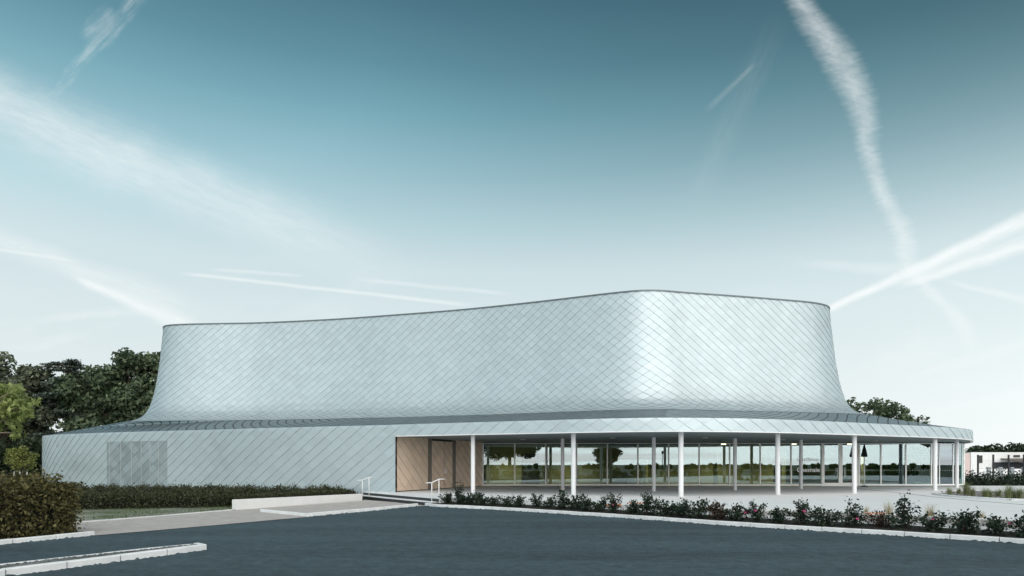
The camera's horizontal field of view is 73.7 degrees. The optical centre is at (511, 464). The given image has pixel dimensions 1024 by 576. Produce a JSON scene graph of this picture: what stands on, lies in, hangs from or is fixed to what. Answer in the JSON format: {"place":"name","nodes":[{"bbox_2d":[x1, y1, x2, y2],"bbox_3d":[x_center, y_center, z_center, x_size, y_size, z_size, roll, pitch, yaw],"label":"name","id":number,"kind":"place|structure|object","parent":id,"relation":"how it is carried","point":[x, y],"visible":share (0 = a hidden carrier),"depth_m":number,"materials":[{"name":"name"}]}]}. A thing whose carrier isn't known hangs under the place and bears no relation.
{"place":"outdoors","nodes":[
{"label":"outdoors","id":0,"kind":"place"},
{"bbox_2d":[72,506,231,520],"bbox_3d":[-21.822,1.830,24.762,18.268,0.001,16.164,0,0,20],"label":"lawn","id":1,"kind":"structure","parent":0,"point":[96,515],"depth_m":25.83,"materials":[{"name":"green plant"}]},
{"bbox_2d":[73,500,424,534],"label":"path","id":2,"kind":"structure","parent":0,"point":[171,522],"depth_m":23.08,"materials":[{"name":"beige concrete"}]},
{"bbox_2d":[76,509,232,522],"bbox_3d":[-13.164,1.837,22.856,0.486,0.065,9.710,0,0,26],"label":"path edging","id":3,"kind":"object","parent":2,"relation":"on","point":[152,516],"visible":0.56,"depth_m":23.69,"materials":[{"name":"concrete"}]},
{"bbox_2d":[362,492,439,504],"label":"entrance steps","id":4,"kind":"structure","parent":2,"relation":"on","point":[407,499],"depth_m":32.95,"materials":[{"name":"concrete"}]},
{"bbox_2d":[357,477,373,496],"bbox_3d":[-7.503,1.175,35.003,0.921,1.051,0.044,0,0,-35],"label":"handrail","id":5,"kind":"object","parent":4,"relation":"on","point":[362,483],"visible":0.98,"depth_m":34.88,"materials":[{"name":"white metal"}]},
{"bbox_2d":[426,479,444,501],"bbox_3d":[-3.403,1.175,30.303,0.921,1.051,0.044,0,0,-35],"label":"handrail","id":6,"kind":"object","parent":4,"relation":"on","point":[438,487],"visible":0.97,"depth_m":30.25,"materials":[{"name":"white metal"}]},
{"bbox_2d":[96,481,923,535],"bbox_3d":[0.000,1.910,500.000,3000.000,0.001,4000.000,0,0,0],"label":"ground","id":7,"kind":"structure","parent":0,"point":[233,523],"depth_m":21.08,"materials":[{"name":"grey concrete"}]},
{"bbox_2d":[0,382,41,440],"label":"maple tree","id":8,"kind":"object","parent":7,"relation":"on","point":[24,410],"visible":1,"depth_m":34.61,"materials":[{"name":"green plant"}]},
{"bbox_2d":[0,436,41,478],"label":"undergrowth","id":9,"kind":"object","parent":7,"relation":"on","point":[34,446],"visible":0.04,"depth_m":65.63,"materials":[{"name":"green plant"}]},
{"bbox_2d":[3,444,39,474],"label":"young tree","id":10,"kind":"object","parent":7,"relation":"on","point":[19,460],"visible":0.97,"depth_m":45.85,"materials":[{"name":"green plant"}]},
{"bbox_2d":[0,351,61,447],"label":"oak tree","id":11,"kind":"object","parent":7,"relation":"on","point":[29,377],"visible":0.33,"depth_m":70.29,"materials":[{"name":"green plant"}]},
{"bbox_2d":[9,424,57,445],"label":"woodland","id":12,"kind":"object","parent":7,"relation":"on","point":[51,429],"depth_m":93.35,"materials":[{"name":"green plant"}]},
{"bbox_2d":[0,469,85,538],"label":"hedge","id":13,"kind":"object","parent":7,"relation":"on","point":[33,505],"visible":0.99,"depth_m":17.19,"materials":[{"name":"green plant"}]},
{"bbox_2d":[6,358,87,460],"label":"cedar tree","id":14,"kind":"object","parent":7,"relation":"on","point":[73,366],"visible":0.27,"depth_m":69.76,"materials":[{"name":"green plant"}]},
{"bbox_2d":[0,531,94,544],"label":"kerb","id":15,"kind":"structure","parent":7,"relation":"on","point":[39,538],"depth_m":16.48,"materials":[{"name":"concrete"}]},
{"bbox_2d":[49,347,160,431],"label":"broadleaf tree","id":16,"kind":"object","parent":7,"relation":"on","point":[122,389],"visible":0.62,"depth_m":69.61,"materials":[{"name":"green plant"}]},
{"bbox_2d":[73,483,249,509],"bbox_3d":[-17.881,1.353,28.180,13.761,1.108,2.975,0,0,-12],"label":"hedge","id":17,"kind":"object","parent":7,"relation":"on","point":[132,499],"visible":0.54,"depth_m":28.43,"materials":[{"name":"green plant"}]},
{"bbox_2d":[69,480,344,494],"bbox_3d":[-17.424,1.392,36.607,18.168,1.020,2.835,0,0,7],"label":"hedge","id":18,"kind":"object","parent":7,"relation":"on","point":[248,488],"visible":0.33,"depth_m":36.17,"materials":[{"name":"green plant"}]},
{"bbox_2d":[260,509,311,517],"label":"kerb","id":19,"kind":"structure","parent":7,"relation":"on","point":[284,512],"depth_m":25.07,"materials":[{"name":"concrete"}]},
{"bbox_2d":[230,487,357,504],"bbox_3d":[-9.926,1.498,32.113,1.495,0.781,7.518,0,0,30],"label":"hedge","id":20,"kind":"object","parent":7,"relation":"on","point":[312,492],"visible":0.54,"depth_m":31.57,"materials":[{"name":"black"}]},
{"bbox_2d":[232,494,361,509],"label":"wall","id":21,"kind":"structure","parent":7,"relation":"on","point":[238,504],"depth_m":30.09,"materials":[{"name":"white concrete"}]},
{"bbox_2d":[307,503,417,516],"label":"kerb","id":22,"kind":"structure","parent":7,"relation":"on","point":[357,510],"depth_m":26.19,"materials":[{"name":"concrete"}]},
{"bbox_2d":[42,289,973,496],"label":"events hall","id":23,"kind":"structure","parent":7,"relation":"on","point":[653,388],"depth_m":42.52,"materials":[{"name":"silver metal"}]},
{"bbox_2d":[432,441,445,488],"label":"door","id":24,"kind":"structure","parent":23,"relation":"in","point":[438,471],"depth_m":40.60,"materials":[{"name":"brown wood"}]},
{"bbox_2d":[444,441,452,488],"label":"door","id":25,"kind":"structure","parent":23,"relation":"in","point":[448,451],"depth_m":41.78,"materials":[{"name":"brown wood"}]},
{"bbox_2d":[482,443,513,485],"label":"window","id":26,"kind":"structure","parent":23,"relation":"in","point":[483,484],"depth_m":45.95,"materials":[{"name":"paint"}]},
{"bbox_2d":[514,443,544,485],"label":"window","id":27,"kind":"structure","parent":23,"relation":"in","point":[514,443],"depth_m":45.95,"materials":[{"name":"paint"}]},
{"bbox_2d":[545,443,570,485],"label":"window","id":28,"kind":"structure","parent":23,"relation":"in","point":[545,443],"depth_m":45.95,"materials":[{"name":"paint"}]},
{"bbox_2d":[576,443,606,485],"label":"window","id":29,"kind":"structure","parent":23,"relation":"in","point":[576,443],"depth_m":45.95,"materials":[{"name":"paint"}]},
{"bbox_2d":[607,443,636,485],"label":"window","id":30,"kind":"structure","parent":23,"relation":"in","point":[607,443],"depth_m":45.95,"materials":[{"name":"paint"}]},
{"bbox_2d":[637,443,667,485],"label":"window","id":31,"kind":"structure","parent":23,"relation":"in","point":[638,470],"depth_m":45.95,"materials":[{"name":"paint"}]},
{"bbox_2d":[668,443,698,485],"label":"window","id":32,"kind":"structure","parent":23,"relation":"in","point":[668,443],"depth_m":45.95,"materials":[{"name":"paint"}]},
{"bbox_2d":[698,443,728,485],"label":"window","id":33,"kind":"structure","parent":23,"relation":"in","point":[699,443],"depth_m":45.95,"materials":[{"name":"paint"}]},
{"bbox_2d":[729,443,759,485],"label":"window","id":34,"kind":"structure","parent":23,"relation":"in","point":[729,443],"depth_m":45.95,"materials":[{"name":"paint"}]},
{"bbox_2d":[759,443,790,485],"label":"window","id":35,"kind":"structure","parent":23,"relation":"in","point":[760,443],"depth_m":45.95,"materials":[{"name":"paint"}]},
{"bbox_2d":[790,443,821,485],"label":"window","id":36,"kind":"structure","parent":23,"relation":"in","point":[817,470],"depth_m":45.95,"materials":[{"name":"paint"}]},
{"bbox_2d":[822,443,839,485],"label":"entrance door","id":37,"kind":"structure","parent":23,"relation":"in","point":[823,444],"depth_m":45.93,"materials":[{"name":"paint"}]},
{"bbox_2d":[840,443,857,485],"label":"entrance door","id":38,"kind":"structure","parent":23,"relation":"in","point":[841,444],"depth_m":45.93,"materials":[{"name":"paint"}]},
{"bbox_2d":[858,443,879,485],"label":"window","id":39,"kind":"structure","parent":23,"relation":"in","point":[859,484],"depth_m":45.95,"materials":[{"name":"paint"}]},
{"bbox_2d":[880,443,904,485],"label":"window","id":40,"kind":"structure","parent":23,"relation":"in","point":[881,470],"depth_m":45.95,"materials":[{"name":"paint"}]},
{"bbox_2d":[904,443,930,485],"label":"window","id":41,"kind":"structure","parent":23,"relation":"in","point":[905,445],"depth_m":45.95,"materials":[{"name":"paint"}]},
{"bbox_2d":[915,445,929,483],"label":"window","id":42,"kind":"structure","parent":23,"relation":"in","point":[922,453],"depth_m":52.01,"materials":[{"name":"glass"}]},
{"bbox_2d":[931,443,938,485],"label":"window","id":43,"kind":"structure","parent":23,"relation":"in","point":[931,443],"depth_m":46.02,"materials":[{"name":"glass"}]},
{"bbox_2d":[939,443,952,485],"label":"window","id":44,"kind":"structure","parent":23,"relation":"in","point":[945,449],"depth_m":46.20,"materials":[{"name":"glass"}]},
{"bbox_2d":[953,443,961,485],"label":"window","id":45,"kind":"structure","parent":23,"relation":"in","point":[960,444],"depth_m":46.53,"materials":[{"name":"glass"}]},
{"bbox_2d":[962,443,964,484],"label":"window","id":46,"kind":"structure","parent":23,"relation":"in","point":[963,445],"depth_m":47.02,"materials":[{"name":"paint"}]},
{"bbox_2d":[847,397,930,423],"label":"walnut tree","id":47,"kind":"object","parent":7,"relation":"on","point":[878,408],"visible":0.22,"depth_m":73.86,"materials":[{"name":"green plant"}]},
{"bbox_2d":[959,468,1023,485],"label":"shrub hedge","id":48,"kind":"object","parent":7,"relation":"on","point":[984,480],"visible":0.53,"depth_m":48.58,"materials":[{"name":"green plant"}]},
{"bbox_2d":[965,442,1023,451],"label":"treeline","id":49,"kind":"object","parent":7,"relation":"on","point":[1017,447],"visible":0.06,"depth_m":146.82,"materials":[{"name":"green plant"}]},
{"bbox_2d":[977,454,1023,479],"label":"columns","id":50,"kind":"structure","parent":7,"relation":"on","point":[1008,462],"depth_m":53.45,"materials":[{"name":"grey metal"}]},
{"bbox_2d":[0,506,1023,575],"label":"road","id":51,"kind":"structure","parent":0,"point":[425,541],"depth_m":14.79,"materials":[{"name":"concrete"}]},
{"bbox_2d":[0,544,189,564],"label":"kerb","id":52,"kind":"structure","parent":51,"relation":"on","point":[89,554],"depth_m":13.06,"materials":[{"name":"concrete"}]},
{"bbox_2d":[0,544,205,575],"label":"kerb","id":53,"kind":"structure","parent":51,"relation":"on","point":[41,567],"depth_m":12.51,"materials":[{"name":"concrete"}]},
{"bbox_2d":[425,503,1023,543],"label":"kerb","id":54,"kind":"structure","parent":51,"relation":"on","point":[902,533],"depth_m":19.64,"materials":[{"name":"concrete"}]},
{"label":"gravel bed","id":55,"kind":"structure","parent":51,"relation":"on","visible":0},
{"bbox_2d":[0,544,195,568],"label":"gravel","id":56,"kind":"structure","parent":55,"relation":"on","point":[56,560],"depth_m":12.62,"materials":[{"name":"stone"}]},
{"bbox_2d":[0,0,1023,450],"label":"sky","id":57,"kind":"structure","parent":0,"point":[163,162],"materials":[{"name":"blue"}]},
{"bbox_2d":[367,486,1023,531],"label":"terrace","id":58,"kind":"structure","parent":0,"point":[831,497],"depth_m":31.63,"materials":[{"name":"concrete"}]},
{"bbox_2d":[432,502,1023,537],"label":"flower bed","id":59,"kind":"object","parent":58,"relation":"on","point":[915,529],"visible":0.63,"depth_m":19.93,"materials":[{"name":"grey concrete"}]},
{"bbox_2d":[438,492,453,503],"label":"rose bush","id":60,"kind":"object","parent":59,"relation":"on","point":[448,496],"visible":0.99,"depth_m":29.61,"materials":[{"name":"green plant"}]},
{"bbox_2d":[450,482,470,503],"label":"rose bush","id":61,"kind":"object","parent":59,"relation":"on","point":[459,491],"visible":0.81,"depth_m":29.24,"materials":[{"name":"green plant"}]},
{"bbox_2d":[458,490,477,504],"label":"rose bush","id":62,"kind":"object","parent":59,"relation":"on","point":[469,499],"visible":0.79,"depth_m":28.94,"materials":[{"name":"green plant"}]},
{"bbox_2d":[472,492,487,505],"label":"rose bush","id":63,"kind":"object","parent":59,"relation":"on","point":[479,499],"visible":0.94,"depth_m":28.45,"materials":[{"name":"green plant"}]},
{"bbox_2d":[484,494,502,505],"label":"rose bush","id":64,"kind":"object","parent":59,"relation":"on","point":[490,502],"visible":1,"depth_m":28.05,"materials":[{"name":"green plant"}]},
{"bbox_2d":[500,494,514,506],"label":"rose bush","id":65,"kind":"object","parent":59,"relation":"on","point":[507,501],"visible":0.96,"depth_m":27.64,"materials":[{"name":"green plant"}]},
{"bbox_2d":[513,495,526,507],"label":"rose bush","id":66,"kind":"object","parent":59,"relation":"on","point":[519,500],"visible":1,"depth_m":27.18,"materials":[{"name":"green plant"}]},
{"bbox_2d":[528,493,544,507],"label":"rose bush","id":67,"kind":"object","parent":59,"relation":"on","point":[535,500],"visible":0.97,"depth_m":26.94,"materials":[{"name":"green plant"}]},
{"bbox_2d":[541,496,556,507],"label":"rose bush","id":68,"kind":"object","parent":59,"relation":"on","point":[546,504],"visible":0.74,"depth_m":26.49,"materials":[{"name":"green plant"}]},
{"bbox_2d":[544,487,570,509],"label":"rose bush","id":69,"kind":"object","parent":59,"relation":"on","point":[561,501],"visible":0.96,"depth_m":25.90,"materials":[{"name":"green plant"}]},
{"bbox_2d":[561,493,587,509],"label":"rose bush","id":70,"kind":"object","parent":59,"relation":"on","point":[572,504],"visible":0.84,"depth_m":25.66,"materials":[{"name":"green plant"}]},
{"bbox_2d":[577,498,591,510],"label":"rose bush","id":71,"kind":"object","parent":59,"relation":"on","point":[586,503],"visible":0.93,"depth_m":24.96,"materials":[{"name":"green plant"}]},
{"bbox_2d":[588,496,607,511],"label":"rose bush","id":72,"kind":"object","parent":59,"relation":"on","point":[598,506],"visible":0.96,"depth_m":24.57,"materials":[{"name":"green plant"}]},
{"bbox_2d":[603,491,627,512],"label":"rose bush","id":73,"kind":"object","parent":59,"relation":"on","point":[613,507],"visible":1,"depth_m":23.91,"materials":[{"name":"green plant"}]},
{"bbox_2d":[624,499,641,513],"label":"rose bush","id":74,"kind":"object","parent":59,"relation":"on","point":[630,507],"visible":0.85,"depth_m":23.65,"materials":[{"name":"green plant"}]},
{"bbox_2d":[631,490,657,515],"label":"rose bush","id":75,"kind":"object","parent":59,"relation":"on","point":[647,506],"visible":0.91,"depth_m":23.06,"materials":[{"name":"green plant"}]},
{"bbox_2d":[649,496,679,516],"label":"rose bush","id":76,"kind":"object","parent":59,"relation":"on","point":[663,509],"visible":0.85,"depth_m":22.65,"materials":[{"name":"green plant"}]},
{"bbox_2d":[666,498,694,516],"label":"rose bush","id":77,"kind":"object","parent":59,"relation":"on","point":[678,510],"visible":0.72,"depth_m":22.26,"materials":[{"name":"green plant"}]},
{"bbox_2d":[681,496,713,518],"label":"rose bush","id":78,"kind":"object","parent":59,"relation":"on","point":[699,510],"visible":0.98,"depth_m":21.68,"materials":[{"name":"green plant"}]},
{"bbox_2d":[705,499,728,519],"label":"rose bush","id":79,"kind":"object","parent":59,"relation":"on","point":[717,512],"visible":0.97,"depth_m":21.24,"materials":[{"name":"green plant"}]},
{"bbox_2d":[723,503,749,520],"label":"rose bush","id":80,"kind":"object","parent":59,"relation":"on","point":[737,514],"visible":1,"depth_m":20.77,"materials":[{"name":"green plant"}]},
{"bbox_2d":[748,499,770,521],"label":"rose bush","id":81,"kind":"object","parent":59,"relation":"on","point":[758,516],"visible":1,"depth_m":20.32,"materials":[{"name":"green plant"}]},
{"bbox_2d":[521,503,1021,531],"bbox_3d":[13.024,1.620,15.770,1.291,0.083,35.310,0,0,-44],"label":"pebble strip","id":82,"kind":"object","parent":59,"relation":"on","point":[982,527],"visible":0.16,"depth_m":19.14,"materials":[{"name":"grey gravel"}]},
{"bbox_2d":[689,508,1023,527],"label":"gravel bed","id":83,"kind":"object","parent":82,"relation":"on","point":[982,521],"visible":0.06,"depth_m":19.27,"materials":[{"name":"grey gravel"}]},
{"bbox_2d":[768,506,789,522],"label":"rose bush","id":84,"kind":"object","parent":59,"relation":"on","point":[777,514],"visible":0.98,"depth_m":19.89,"materials":[{"name":"green plant"}]},
{"bbox_2d":[783,499,814,524],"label":"rose bush","id":85,"kind":"object","parent":59,"relation":"on","point":[801,510],"visible":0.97,"depth_m":19.42,"materials":[{"name":"green plant"}]},
{"bbox_2d":[804,505,842,527],"bbox_3d":[8.654,1.420,19.100,0.839,0.620,1.117,0,0,-43],"label":"rose bush","id":86,"kind":"object","parent":59,"relation":"on","point":[822,519],"visible":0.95,"depth_m":18.97,"materials":[{"name":"green plant"}]},
{"bbox_2d":[832,496,866,527],"bbox_3d":[9.272,1.310,18.760,1.053,0.879,0.880,0,0,0],"label":"rose bush","id":87,"kind":"object","parent":59,"relation":"on","point":[854,514],"visible":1,"depth_m":18.64,"materials":[{"name":"green plant"}]},
{"bbox_2d":[863,509,892,527],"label":"rose bush","id":88,"kind":"object","parent":59,"relation":"on","point":[880,519],"visible":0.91,"depth_m":18.43,"materials":[{"name":"green plant"}]},
{"bbox_2d":[884,492,927,529],"bbox_3d":[10.322,1.211,17.978,1.093,1.091,1.307,0,0,-23],"label":"rose bush","id":89,"kind":"object","parent":59,"relation":"on","point":[904,516],"visible":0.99,"depth_m":17.98,"materials":[{"name":"green plant"}]},
{"bbox_2d":[912,510,947,531],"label":"rose bush","id":90,"kind":"object","parent":59,"relation":"on","point":[932,525],"visible":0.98,"depth_m":17.32,"materials":[{"name":"green plant"}]},
{"bbox_2d":[939,506,988,533],"bbox_3d":[11.205,1.379,16.909,1.270,0.705,0.954,0,0,-31],"label":"rose bush","id":91,"kind":"object","parent":59,"relation":"on","point":[965,522],"visible":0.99,"depth_m":16.84,"materials":[{"name":"green plant"}]},
{"bbox_2d":[976,513,1013,535],"bbox_3d":[11.701,1.463,16.480,0.709,0.555,0.668,0,0,-35],"label":"rose bush","id":92,"kind":"object","parent":59,"relation":"on","point":[996,527],"visible":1,"depth_m":16.43,"materials":[{"name":"green plant"}]},
{"bbox_2d":[1003,510,1023,537],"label":"rose bush","id":93,"kind":"object","parent":59,"relation":"on","point":[1020,526],"visible":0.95,"depth_m":16.17,"materials":[{"name":"green plant"}]},
{"bbox_2d":[860,445,867,486],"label":"parasol","id":94,"kind":"object","parent":58,"relation":"on","point":[864,453],"visible":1,"depth_m":45.16,"materials":[{"name":"black fabric"}]},
{"bbox_2d":[883,502,894,513],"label":"feather grass","id":95,"kind":"object","parent":58,"relation":"on","point":[889,509],"depth_m":20.49,"materials":[{"name":"plant"}]},
{"bbox_2d":[922,503,940,515],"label":"feather grass","id":96,"kind":"object","parent":58,"relation":"on","point":[930,511],"depth_m":19.71,"materials":[{"name":"plant"}]},
{"bbox_2d":[866,489,1023,504],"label":"slot drain","id":97,"kind":"object","parent":58,"relation":"on","point":[950,498],"visible":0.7,"depth_m":30.16,"materials":[{"name":"grey metal"}]},
{"bbox_2d":[931,493,1023,500],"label":"kerb","id":98,"kind":"structure","parent":58,"relation":"on","point":[1013,499],"depth_m":29.53,"materials":[{"name":"concrete"}]},
{"bbox_2d":[961,482,974,494],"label":"ornamental grass","id":99,"kind":"object","parent":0,"point":[965,490],"depth_m":32.14,"materials":[{"name":"green plant"}]},
{"bbox_2d":[967,487,976,495],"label":"ornamental grass","id":100,"kind":"object","parent":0,"point":[971,491],"depth_m":31.48,"materials":[{"name":"green plant"}]},
{"bbox_2d":[940,491,1023,499],"bbox_3d":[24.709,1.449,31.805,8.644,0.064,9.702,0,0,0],"label":"gravel","id":101,"kind":"structure","parent":0,"point":[979,494],"depth_m":32.48,"materials":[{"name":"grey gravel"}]},
{"bbox_2d":[947,487,954,494],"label":"ornamental grass","id":102,"kind":"object","parent":101,"relation":"on","point":[949,492],"depth_m":32.15,"materials":[{"name":"green plant"}]},
{"bbox_2d":[1002,484,1014,497],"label":"ornamental grass","id":103,"kind":"object","parent":101,"relation":"on","point":[1008,492],"depth_m":28.55,"materials":[{"name":"green plant"}]},
{"bbox_2d":[1013,486,1023,498],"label":"ornamental grass","id":104,"kind":"object","parent":101,"relation":"on","point":[1019,495],"depth_m":28.41,"materials":[{"name":"green plant"}]},
{"bbox_2d":[980,486,989,496],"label":"ornamental grass","id":105,"kind":"object","parent":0,"point":[985,493],"depth_m":29.55,"materials":[{"name":"green plant"}]},
{"bbox_2d":[987,488,993,497],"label":"ornamental grass","id":106,"kind":"object","parent":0,"point":[990,493],"depth_m":29.82,"materials":[{"name":"green plant"}]},
{"bbox_2d":[965,452,1023,475],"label":"building","id":107,"kind":"structure","parent":0,"point":[1000,460],"depth_m":90.00,"materials":[{"name":"beige"}]},
{"bbox_2d":[979,455,982,462],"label":"window","id":108,"kind":"structure","parent":107,"relation":"in","point":[980,456],"depth_m":89.95,"materials":[{"name":"grey"}]},
{"bbox_2d":[972,467,1022,479],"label":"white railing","id":109,"kind":"object","parent":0,"point":[1000,469],"visible":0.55,"depth_m":63.00,"materials":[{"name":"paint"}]},
{"bbox_2d":[994,488,1001,496],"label":"ornamental grass","id":110,"kind":"object","parent":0,"point":[999,493],"depth_m":30.50,"materials":[{"name":"green plant"}]}
]}

